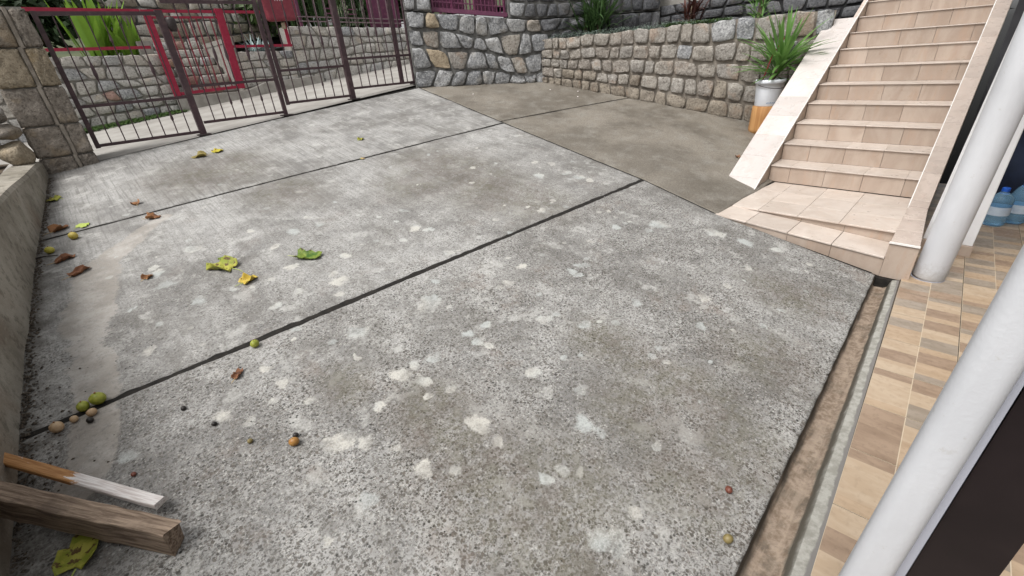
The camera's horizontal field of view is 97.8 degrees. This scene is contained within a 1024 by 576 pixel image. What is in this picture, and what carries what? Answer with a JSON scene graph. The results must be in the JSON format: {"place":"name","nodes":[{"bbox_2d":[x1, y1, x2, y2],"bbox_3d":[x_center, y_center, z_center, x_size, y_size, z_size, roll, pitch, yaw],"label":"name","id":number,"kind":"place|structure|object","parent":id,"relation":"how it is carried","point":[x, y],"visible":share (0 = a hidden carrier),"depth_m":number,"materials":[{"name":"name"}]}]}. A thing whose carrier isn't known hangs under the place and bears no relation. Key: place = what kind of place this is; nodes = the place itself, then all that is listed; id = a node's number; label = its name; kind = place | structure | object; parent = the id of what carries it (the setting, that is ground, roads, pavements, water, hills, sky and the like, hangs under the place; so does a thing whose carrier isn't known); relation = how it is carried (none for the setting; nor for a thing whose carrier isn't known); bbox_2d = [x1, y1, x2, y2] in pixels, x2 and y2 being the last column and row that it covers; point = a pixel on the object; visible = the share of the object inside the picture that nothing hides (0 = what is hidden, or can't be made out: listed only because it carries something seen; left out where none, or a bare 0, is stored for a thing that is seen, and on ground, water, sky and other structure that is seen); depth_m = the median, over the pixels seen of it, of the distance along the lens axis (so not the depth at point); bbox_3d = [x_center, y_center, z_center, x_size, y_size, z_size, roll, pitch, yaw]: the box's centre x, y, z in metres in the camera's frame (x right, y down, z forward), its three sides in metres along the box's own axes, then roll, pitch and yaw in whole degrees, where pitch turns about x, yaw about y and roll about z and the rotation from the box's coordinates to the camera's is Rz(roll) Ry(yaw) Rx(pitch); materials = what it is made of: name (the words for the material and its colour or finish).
{"place":"outdoors","nodes":[
{"label":"outdoors","id":0,"kind":"place"},
{"bbox_2d":[0,164,8,173],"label":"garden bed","id":1,"kind":"object","parent":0,"point":[3,167],"visible":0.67,"depth_m":4.59,"materials":[{"name":"soil"}]},
{"bbox_2d":[43,36,115,56],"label":"garden ground","id":2,"kind":"structure","parent":0,"point":[66,53],"depth_m":12.18,"materials":[{"name":"grey concrete"}]},
{"bbox_2d":[0,0,114,56],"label":"tree","id":3,"kind":"object","parent":2,"relation":"on","point":[50,28],"visible":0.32,"depth_m":7.70,"materials":[{"name":"green plant"}]},
{"bbox_2d":[44,0,123,56],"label":"broadleaf plant","id":4,"kind":"object","parent":2,"relation":"on","point":[83,29],"visible":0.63,"depth_m":7.58,"materials":[{"name":"green plant"}]},
{"bbox_2d":[97,16,139,55],"bbox_3d":[-6.930,-4.425,7.889,0.621,0.764,0.634,-27,35,-36],"label":"broadleaf plant","id":5,"kind":"object","parent":2,"relation":"on","point":[131,35],"visible":0.64,"depth_m":7.85,"materials":[{"name":"green plant"}]},
{"bbox_2d":[119,38,237,95],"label":"garden steps","id":6,"kind":"structure","parent":2,"relation":"on","point":[152,50],"depth_m":9.07,"materials":[{"name":"stone"}]},
{"bbox_2d":[0,64,415,171],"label":"street","id":7,"kind":"structure","parent":0,"point":[129,133],"depth_m":7.12,"materials":[{"name":"concrete"}]},
{"bbox_2d":[0,7,98,173],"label":"gate pillar","id":8,"kind":"structure","parent":7,"relation":"on","point":[37,101],"depth_m":4.64,"materials":[{"name":"stone"}]},
{"bbox_2d":[30,10,211,148],"bbox_3d":[-4.388,-2.425,5.199,1.238,1.389,0.150,-27,35,-36],"label":"gate leaf","id":9,"kind":"object","parent":8,"relation":"attached to","point":[165,23],"visible":1,"depth_m":5.17,"materials":[{"name":"brown metal"}]},
{"bbox_2d":[84,109,188,132],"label":"verge weeds","id":10,"kind":"object","parent":7,"relation":"on","point":[125,122],"visible":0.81,"depth_m":7.56,"materials":[{"name":"green plant"}]},
{"bbox_2d":[0,26,409,145],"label":"street wall","id":11,"kind":"structure","parent":7,"relation":"on","point":[93,87],"depth_m":7.99,"materials":[{"name":"stone"}]},
{"bbox_2d":[21,7,150,51],"bbox_3d":[-7.320,-3.744,6.581,3.241,0.725,0.050,-27,35,-36],"label":"red fence","id":12,"kind":"object","parent":11,"relation":"attached to","point":[79,9],"visible":0.5,"depth_m":7.04,"materials":[{"name":"metal"}]},
{"bbox_2d":[238,35,278,50],"bbox_3d":[-5.019,-4.896,8.875,0.515,0.327,0.772,10,31,25],"label":"silver plant","id":13,"kind":"object","parent":11,"relation":"on","point":[259,42],"visible":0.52,"depth_m":8.85,"materials":[{"name":"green plant"}]},
{"bbox_2d":[294,0,471,27],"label":"plum fence","id":14,"kind":"object","parent":11,"relation":"on","point":[377,15],"visible":0.51,"depth_m":10.18,"materials":[{"name":"plum purple paint"},{"name":"metal"}]},
{"bbox_2d":[159,0,293,123],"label":"gate leaf","id":15,"kind":"object","parent":7,"relation":"on","point":[284,112],"visible":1,"depth_m":5.83,"materials":[{"name":"brown metal"}]},
{"bbox_2d":[176,75,323,110],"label":"gate plinth","id":16,"kind":"structure","parent":7,"relation":"on","point":[201,100],"depth_m":8.69,"materials":[{"name":"concrete"}]},
{"bbox_2d":[139,8,259,96],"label":"red gate","id":17,"kind":"structure","parent":16,"relation":"on","point":[221,21],"depth_m":8.06,"materials":[{"name":"metal"}]},
{"bbox_2d":[233,23,291,47],"bbox_3d":[-4.873,-4.888,8.649,1.101,0.420,0.050,-27,35,-36],"label":"red fence","id":18,"kind":"object","parent":17,"relation":"attached to","point":[289,44],"visible":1,"depth_m":8.88,"materials":[{"name":"metal"}]},
{"bbox_2d":[261,0,296,28],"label":"red mailbox","id":19,"kind":"object","parent":18,"relation":"attached to","point":[278,10],"visible":0.9,"depth_m":8.62,"materials":[{"name":"paint"}]},
{"bbox_2d":[257,0,359,104],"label":"gate leaf","id":20,"kind":"object","parent":7,"relation":"on","point":[341,46],"visible":1,"depth_m":6.44,"materials":[{"name":"brown metal"}]},
{"bbox_2d":[344,0,414,88],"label":"gate leaf","id":21,"kind":"object","parent":7,"relation":"on","point":[397,55],"visible":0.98,"depth_m":7.11,"materials":[{"name":"brown metal"}]},
{"bbox_2d":[9,82,955,575],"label":"driveway","id":22,"kind":"structure","parent":0,"point":[415,198],"depth_m":2.58,"materials":[{"name":"concrete"}]},
{"bbox_2d":[0,161,48,575],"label":"kerb wall","id":23,"kind":"structure","parent":22,"relation":"on","point":[23,188],"depth_m":2.73,"materials":[{"name":"concrete"}]},
{"bbox_2d":[0,141,35,165],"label":"rubble rock","id":24,"kind":"object","parent":23,"relation":"on","point":[16,153],"visible":0.93,"depth_m":4.50,"materials":[{"name":"beige stone"}]},
{"bbox_2d":[0,124,22,139],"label":"rubble rock","id":25,"kind":"object","parent":24,"relation":"on","point":[9,132],"visible":1,"depth_m":4.49,"materials":[{"name":"stone"}]},
{"bbox_2d":[0,108,6,123],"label":"rubble rock","id":26,"kind":"object","parent":25,"relation":"on","point":[3,118],"visible":1,"depth_m":4.46,"materials":[{"name":"beige stone"}]},
{"bbox_2d":[44,246,54,253],"bbox_3d":[-3.523,-0.291,3.400,0.062,0.059,0.054,-27,35,-36],"label":"fallen fruit","id":27,"kind":"object","parent":22,"relation":"on","point":[48,250],"visible":1,"depth_m":3.39,"materials":[{"name":"yellow plant"}]},
{"bbox_2d":[45,195,62,201],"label":"fallen leaf","id":28,"kind":"object","parent":22,"relation":"on","point":[56,197],"visible":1,"depth_m":4.27,"materials":[{"name":"green plant"}]},
{"bbox_2d":[44,224,67,234],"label":"fallen leaf","id":29,"kind":"object","parent":22,"relation":"on","point":[54,228],"visible":1,"depth_m":3.71,"materials":[{"name":"brown plant"}]},
{"bbox_2d":[48,421,64,432],"bbox_3d":[-2.061,0.626,2.019,0.053,0.057,0.059,-27,35,-36],"label":"fallen fruit","id":30,"kind":"object","parent":22,"relation":"on","point":[56,427],"visible":1,"depth_m":2.01,"materials":[{"name":"brown plant"}]},
{"bbox_2d":[9,178,109,575],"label":"soil crumbs","id":31,"kind":"object","parent":22,"relation":"on","point":[15,558],"visible":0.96,"depth_m":2.18,"materials":[{"name":"brown soil"}]},
{"bbox_2d":[48,253,75,264],"bbox_3d":[-3.329,-0.217,3.294,0.061,0.047,0.179,14,33,32],"label":"fallen leaf","id":32,"kind":"object","parent":22,"relation":"on","point":[63,257],"visible":1,"depth_m":3.30,"materials":[{"name":"brown plant"}]},
{"bbox_2d":[68,231,77,239],"bbox_3d":[-3.519,-0.423,3.579,0.064,0.067,0.067,-27,35,-36],"label":"fallen fruit","id":33,"kind":"object","parent":22,"relation":"on","point":[72,235],"visible":1,"depth_m":3.56,"materials":[{"name":"yellow plant"}]},
{"bbox_2d":[69,415,78,422],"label":"fallen fruit","id":34,"kind":"object","parent":22,"relation":"on","point":[74,419],"visible":1,"depth_m":2.06,"materials":[{"name":"beige food"}]},
{"bbox_2d":[51,535,98,575],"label":"fallen leaf","id":35,"kind":"object","parent":22,"relation":"on","point":[79,551],"visible":0.9,"depth_m":1.57,"materials":[{"name":"green plant"}]},
{"bbox_2d":[63,264,90,279],"bbox_3d":[-3.065,-0.116,3.139,0.061,0.051,0.183,5,29,17],"label":"fallen leaf","id":36,"kind":"object","parent":22,"relation":"on","point":[79,269],"visible":1,"depth_m":3.15,"materials":[{"name":"brown plant"}]},
{"bbox_2d":[74,223,88,228],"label":"fallen leaf","id":37,"kind":"object","parent":22,"relation":"on","point":[80,225],"visible":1,"depth_m":3.78,"materials":[{"name":"plant"}]},
{"bbox_2d":[76,401,89,411],"bbox_3d":[-2.039,0.559,2.121,0.050,0.055,0.057,-27,35,-36],"label":"fallen fruit","id":38,"kind":"object","parent":22,"relation":"on","point":[82,406],"visible":0.99,"depth_m":2.11,"materials":[{"name":"green plant"}]},
{"bbox_2d":[3,452,167,510],"bbox_3d":[-1.707,0.750,1.752,0.787,0.028,0.052,9,30,10],"label":"painted slat","id":39,"kind":"object","parent":22,"relation":"on","point":[96,485],"visible":0.99,"depth_m":1.74,"materials":[{"name":"white wood"}]},
{"bbox_2d":[86,417,93,422],"bbox_3d":[-1.953,0.611,2.067,0.029,0.029,0.033,-27,35,-36],"label":"fallen nut","id":40,"kind":"object","parent":22,"relation":"on","point":[89,419],"visible":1,"depth_m":2.06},
{"bbox_2d":[86,408,96,416],"bbox_3d":[-1.976,0.584,2.100,0.041,0.038,0.039,-27,35,-36],"label":"fallen fruit","id":41,"kind":"object","parent":22,"relation":"on","point":[91,412],"visible":1,"depth_m":2.09,"materials":[{"name":"beige food"}]},
{"bbox_2d":[0,481,183,556],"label":"timber beam","id":42,"kind":"structure","parent":22,"relation":"on","point":[107,523],"depth_m":1.57,"materials":[{"name":"brown wood"}]},
{"bbox_2d":[88,392,106,404],"bbox_3d":[-2.001,0.530,2.154,0.068,0.067,0.063,-27,35,-36],"label":"fallen fruit","id":43,"kind":"object","parent":22,"relation":"on","point":[96,398],"visible":1,"depth_m":2.14,"materials":[{"name":"green plant"}]},
{"bbox_2d":[129,199,139,205],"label":"fallen leaf","id":44,"kind":"object","parent":22,"relation":"on","point":[135,203],"visible":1,"depth_m":4.12,"materials":[{"name":"brown plant"}]},
{"bbox_2d":[140,274,152,279],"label":"fallen leaf","id":45,"kind":"object","parent":22,"relation":"on","point":[143,276],"visible":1,"depth_m":3.08,"materials":[{"name":"brown plant"}]},
{"bbox_2d":[145,212,160,218],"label":"fallen leaf","id":46,"kind":"object","parent":22,"relation":"on","point":[152,215],"visible":1,"depth_m":3.87,"materials":[{"name":"brown plant"}]},
{"bbox_2d":[191,150,212,158],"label":"fallen leaf","id":47,"kind":"object","parent":22,"relation":"on","point":[201,153],"visible":1,"depth_m":5.14,"materials":[{"name":"yellow plant"}]},
{"bbox_2d":[210,148,222,153],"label":"fallen leaf","id":48,"kind":"object","parent":22,"relation":"on","point":[215,150],"visible":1,"depth_m":5.25,"materials":[{"name":"yellow plant"}]},
{"bbox_2d":[206,255,242,271],"bbox_3d":[-2.040,-0.168,3.172,0.292,0.088,0.143,-3,27,3],"label":"fallen leaf","id":49,"kind":"object","parent":22,"relation":"on","point":[227,263],"visible":1,"depth_m":3.20,"materials":[{"name":"yellow plant"}]},
{"bbox_2d":[231,368,242,381],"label":"fallen leaf","id":50,"kind":"object","parent":22,"relation":"on","point":[236,374],"visible":1,"depth_m":2.31,"materials":[{"name":"brown plant"}]},
{"bbox_2d":[236,272,256,285],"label":"fallen leaf","id":51,"kind":"object","parent":22,"relation":"on","point":[245,278],"visible":1,"depth_m":3.04,"materials":[{"name":"yellow plant"}]},
{"bbox_2d":[250,339,258,347],"bbox_3d":[-1.439,0.308,2.496,0.048,0.049,0.048,-27,35,-36],"label":"fallen fruit","id":52,"kind":"object","parent":22,"relation":"on","point":[254,343],"visible":1,"depth_m":2.48,"materials":[{"name":"green plant"}]},
{"bbox_2d":[288,437,298,445],"bbox_3d":[-0.959,0.675,1.965,0.045,0.039,0.041,-27,35,-36],"label":"fallen fruit","id":53,"kind":"object","parent":22,"relation":"on","point":[293,441],"visible":1,"depth_m":1.95,"materials":[{"name":"orange food"}]},
{"bbox_2d":[288,248,321,259],"bbox_3d":[-1.540,-0.251,3.297,0.257,0.066,0.112,-3,27,3],"label":"fallen leaf","id":54,"kind":"object","parent":22,"relation":"on","point":[308,254],"visible":1,"depth_m":3.32,"materials":[{"name":"green plant"}]},
{"bbox_2d":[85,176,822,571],"bbox_3d":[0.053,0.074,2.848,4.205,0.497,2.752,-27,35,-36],"label":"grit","id":55,"kind":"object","parent":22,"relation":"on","point":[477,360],"visible":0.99,"depth_m":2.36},
{"bbox_2d":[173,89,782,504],"bbox_3d":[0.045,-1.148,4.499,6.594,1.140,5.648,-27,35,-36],"label":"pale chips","id":56,"kind":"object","parent":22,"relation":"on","point":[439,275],"visible":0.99,"depth_m":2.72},
{"bbox_2d":[402,0,660,87],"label":"boundary wall","id":57,"kind":"structure","parent":22,"relation":"on","point":[450,50],"depth_m":7.42,"materials":[{"name":"grey stone"}]},
{"bbox_2d":[430,0,506,17],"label":"plum fence","id":58,"kind":"object","parent":57,"relation":"on","point":[485,7],"visible":0.95,"depth_m":7.26,"materials":[{"name":"metal"}]},
{"bbox_2d":[541,9,836,120],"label":"retaining wall","id":59,"kind":"structure","parent":22,"relation":"on","point":[689,66],"depth_m":6.75,"materials":[{"name":"grey stone"}]},
{"bbox_2d":[662,10,821,26],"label":"wall top weeds","id":60,"kind":"object","parent":59,"relation":"on","point":[697,21],"depth_m":6.46,"materials":[{"name":"green plant"}]},
{"bbox_2d":[723,533,733,543],"bbox_3d":[0.800,0.928,1.653,0.038,0.034,0.035,-27,35,-36],"label":"fallen nut","id":61,"kind":"object","parent":22,"relation":"on","point":[728,538],"visible":1,"depth_m":1.64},
{"bbox_2d":[725,486,732,493],"bbox_3d":[0.885,0.822,1.822,0.031,0.029,0.030,-27,35,-36],"label":"fallen nut","id":62,"kind":"object","parent":22,"relation":"on","point":[728,489],"visible":1,"depth_m":1.81,"materials":[{"name":"red food"}]},
{"bbox_2d":[748,106,772,133],"bbox_3d":[3.487,-2.337,6.179,0.360,0.355,0.357,-27,35,-36],"label":"wooden log","id":63,"kind":"object","parent":22,"relation":"on","point":[759,114],"visible":0.34,"depth_m":6.09,"materials":[{"name":"brown wood"}]},
{"bbox_2d":[754,78,786,106],"bbox_3d":[3.463,-2.638,6.017,0.375,0.326,0.375,-27,35,-36],"label":"white bucket","id":64,"kind":"object","parent":63,"relation":"on","point":[768,93],"visible":0.9,"depth_m":5.91,"materials":[{"name":"plastic"}]},
{"bbox_2d":[762,38,784,79],"bbox_3d":[3.411,-2.954,5.856,0.199,0.565,0.025,8,30,23],"label":"plant stake","id":65,"kind":"object","parent":64,"relation":"in","point":[769,64],"visible":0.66,"depth_m":5.88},
{"bbox_2d":[732,4,840,84],"bbox_3d":[3.524,-3.126,5.805,1.263,1.067,1.302,-27,35,-36],"label":"yucca","id":66,"kind":"object","parent":64,"relation":"in","point":[782,55],"visible":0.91,"depth_m":5.69,"materials":[{"name":"green plant"}]},
{"bbox_2d":[735,277,898,575],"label":"gutter","id":67,"kind":"object","parent":22,"relation":"on","point":[787,538],"visible":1,"depth_m":2.00,"materials":[{"name":"concrete"}]},
{"bbox_2d":[716,0,1012,279],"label":"staircase","id":68,"kind":"structure","parent":22,"relation":"on","point":[851,150],"depth_m":4.65,"materials":[{"name":"tile"}]},
{"bbox_2d":[873,275,895,287],"bbox_3d":[2.835,-0.029,3.336,0.075,0.080,0.300,-27,35,-36],"label":"gutter end","id":69,"kind":"object","parent":22,"relation":"on","point":[881,281],"visible":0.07,"depth_m":3.35,"materials":[{"name":"grey concrete"}]},
{"bbox_2d":[209,0,1014,47],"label":"garden ground","id":70,"kind":"structure","parent":0,"point":[278,37],"depth_m":14.82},
{"bbox_2d":[83,0,286,52],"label":"garden back wall","id":71,"kind":"structure","parent":70,"relation":"on","point":[142,28],"depth_m":9.80,"materials":[{"name":"grey stone"}]},
{"bbox_2d":[80,0,331,51],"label":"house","id":72,"kind":"structure","parent":70,"relation":"on","point":[276,48],"depth_m":13.13,"materials":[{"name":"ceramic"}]},
{"bbox_2d":[224,0,341,36],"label":"tree","id":73,"kind":"object","parent":70,"relation":"on","point":[249,7],"visible":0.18,"depth_m":10.52,"materials":[{"name":"green plant"}]},
{"bbox_2d":[290,0,369,27],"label":"reed clump","id":74,"kind":"object","parent":70,"relation":"on","point":[321,10],"visible":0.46,"depth_m":9.94,"materials":[{"name":"green plant"}]},
{"bbox_2d":[341,0,402,27],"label":"tree","id":75,"kind":"object","parent":70,"relation":"on","point":[400,10],"visible":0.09,"depth_m":11.64,"materials":[{"name":"green plant"}]},
{"bbox_2d":[811,183,1023,575],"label":"porch floor","id":76,"kind":"structure","parent":0,"point":[930,329],"depth_m":2.41,"materials":[{"name":"tile"}]},
{"bbox_2d":[838,244,1023,575],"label":"porch column","id":77,"kind":"structure","parent":76,"relation":"on","point":[951,502],"depth_m":0.79,"materials":[{"name":"white paint"}]},
{"bbox_2d":[906,390,1023,575],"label":"door leaf","id":78,"kind":"structure","parent":77,"relation":"in","point":[981,531],"depth_m":0.81,"materials":[{"name":"brown wood"}]},
{"bbox_2d":[910,12,1023,282],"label":"porch column","id":79,"kind":"structure","parent":76,"relation":"on","point":[998,121],"depth_m":2.83,"materials":[{"name":"white paint"}]},
{"bbox_2d":[920,26,1023,256],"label":"white pilaster","id":80,"kind":"object","parent":76,"relation":"on","point":[966,247],"visible":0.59,"depth_m":3.33,"materials":[{"name":"white painted plaster"},{"name":"beige tile"}]},
{"bbox_2d":[961,0,1023,151],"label":"porch back wall","id":81,"kind":"structure","parent":76,"relation":"on","point":[1017,16],"depth_m":4.36,"materials":[{"name":"paint"}]},
{"bbox_2d":[982,187,1014,226],"bbox_3d":[4.309,-0.724,3.952,0.169,0.334,0.169,-27,35,-36],"label":"water bottle","id":82,"kind":"object","parent":76,"relation":"on","point":[1000,208],"visible":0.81,"depth_m":3.91,"materials":[{"name":"blue plastic"}]},
{"bbox_2d":[1006,185,1023,224],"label":"water bottle","id":83,"kind":"object","parent":76,"relation":"on","point":[1015,216],"visible":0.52,"depth_m":3.93,"materials":[{"name":"blue plastic"}]},
{"bbox_2d":[996,130,1023,192],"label":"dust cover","id":84,"kind":"object","parent":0,"point":[1013,178],"visible":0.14,"depth_m":4.11,"materials":[{"name":"blue fabric"}]},
{"label":"terrace soil","id":85,"kind":"structure","parent":0,"visible":0},
{"bbox_2d":[563,0,615,34],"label":"strap plant","id":86,"kind":"object","parent":85,"relation":"on","point":[586,23],"visible":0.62,"depth_m":7.42,"materials":[{"name":"plant"}]},
{"bbox_2d":[568,0,638,33],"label":"strap plant","id":87,"kind":"object","parent":85,"relation":"on","point":[599,8],"visible":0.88,"depth_m":7.32,"materials":[{"name":"green plant"}]},
{"bbox_2d":[548,16,729,38],"bbox_3d":[1.898,-4.122,7.104,2.975,0.126,0.629,11,31,27],"label":"ground cover","id":88,"kind":"object","parent":85,"relation":"on","point":[623,28],"visible":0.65,"depth_m":7.08,"materials":[{"name":"green plant"}]},
{"bbox_2d":[673,0,709,22],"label":"strap plant","id":89,"kind":"object","parent":85,"relation":"on","point":[693,7],"visible":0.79,"depth_m":7.21,"materials":[{"name":"red plant"}]},
{"bbox_2d":[736,0,776,17],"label":"strap plant","id":90,"kind":"object","parent":85,"relation":"on","point":[761,9],"visible":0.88,"depth_m":6.79,"materials":[{"name":"green plant"}]},
{"bbox_2d":[654,0,863,27],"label":"terrace wall","id":91,"kind":"structure","parent":85,"relation":"on","point":[715,9],"depth_m":7.29,"materials":[{"name":"stone"}]}
]}

